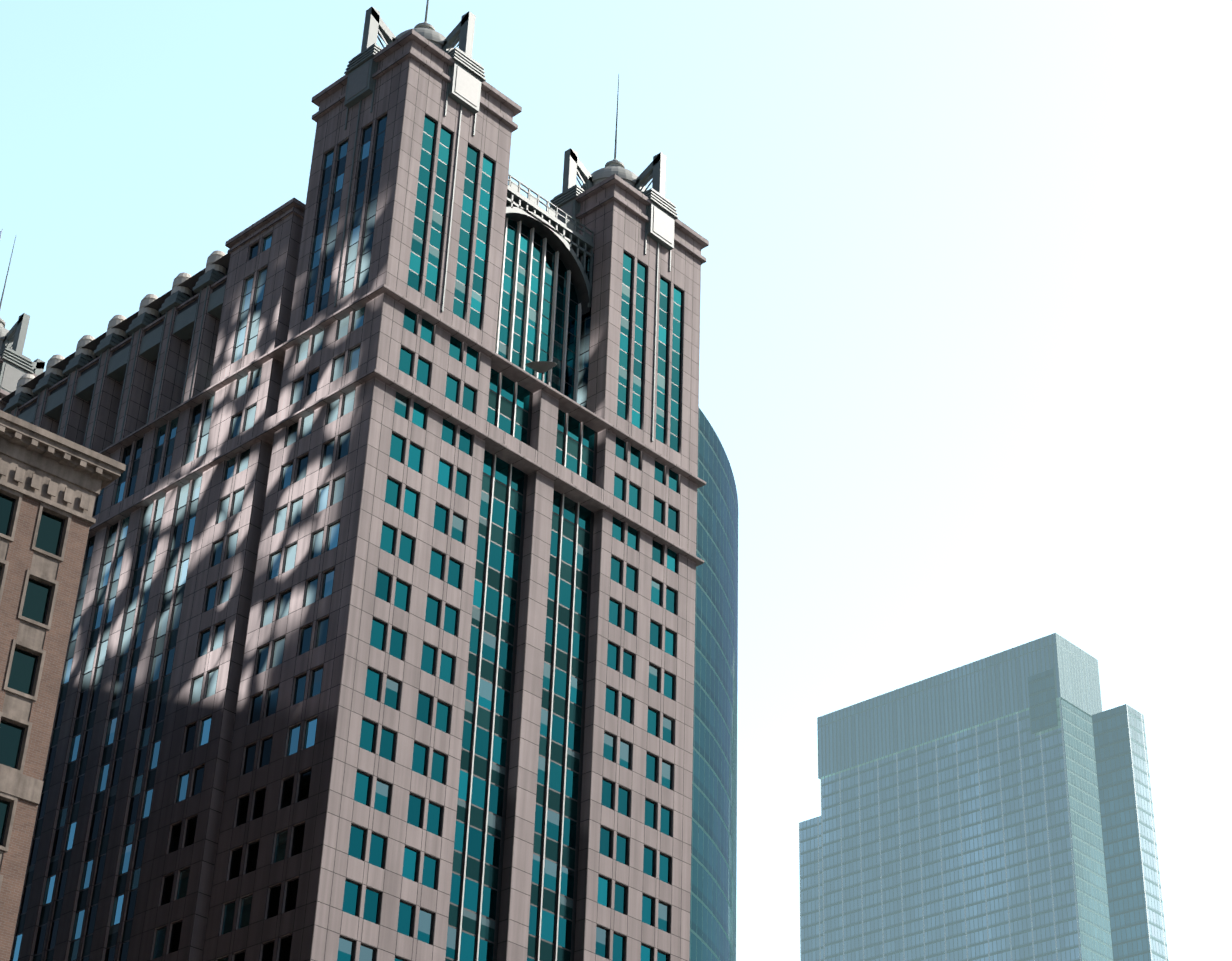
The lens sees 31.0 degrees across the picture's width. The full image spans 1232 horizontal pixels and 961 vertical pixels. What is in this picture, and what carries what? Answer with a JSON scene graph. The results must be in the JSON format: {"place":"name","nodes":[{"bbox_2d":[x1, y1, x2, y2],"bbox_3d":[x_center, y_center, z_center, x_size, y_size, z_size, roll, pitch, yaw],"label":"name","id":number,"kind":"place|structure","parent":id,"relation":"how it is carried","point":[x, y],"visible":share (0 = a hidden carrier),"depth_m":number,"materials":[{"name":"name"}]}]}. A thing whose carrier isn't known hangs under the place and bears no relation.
{"place":"outdoors","nodes":[
{"label":"outdoors","id":0,"kind":"place"},
{"bbox_2d":[0,0,1231,960],"label":"sky","id":1,"kind":"structure","parent":0,"point":[965,356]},
{"bbox_2d":[689,408,737,960],"bbox_3d":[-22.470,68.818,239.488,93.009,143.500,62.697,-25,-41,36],"label":"curved glass building","id":2,"kind":"structure","parent":0,"point":[713,868],"depth_m":237.59,"materials":[{"name":"grey"}]},
{"bbox_2d":[799,633,1168,960],"bbox_3d":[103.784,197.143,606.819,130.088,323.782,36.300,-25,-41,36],"label":"glass tower","id":3,"kind":"structure","parent":0,"point":[997,807],"depth_m":661.96,"materials":[{"name":"grey"}]},
{"label":"ground","id":4,"kind":"structure","parent":0,"visible":0},
{"bbox_2d":[0,410,125,960],"bbox_3d":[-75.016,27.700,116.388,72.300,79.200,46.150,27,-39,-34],"label":"old building","id":5,"kind":"structure","parent":4,"relation":"on","point":[52,485],"depth_m":135.57,"materials":[{"name":"stone"}]},
{"bbox_2d":[0,0,708,960],"bbox_3d":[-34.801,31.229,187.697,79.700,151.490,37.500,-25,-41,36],"label":"tower","id":6,"kind":"structure","parent":4,"relation":"on","point":[382,642],"depth_m":170.67,"materials":[{"name":"stone"}]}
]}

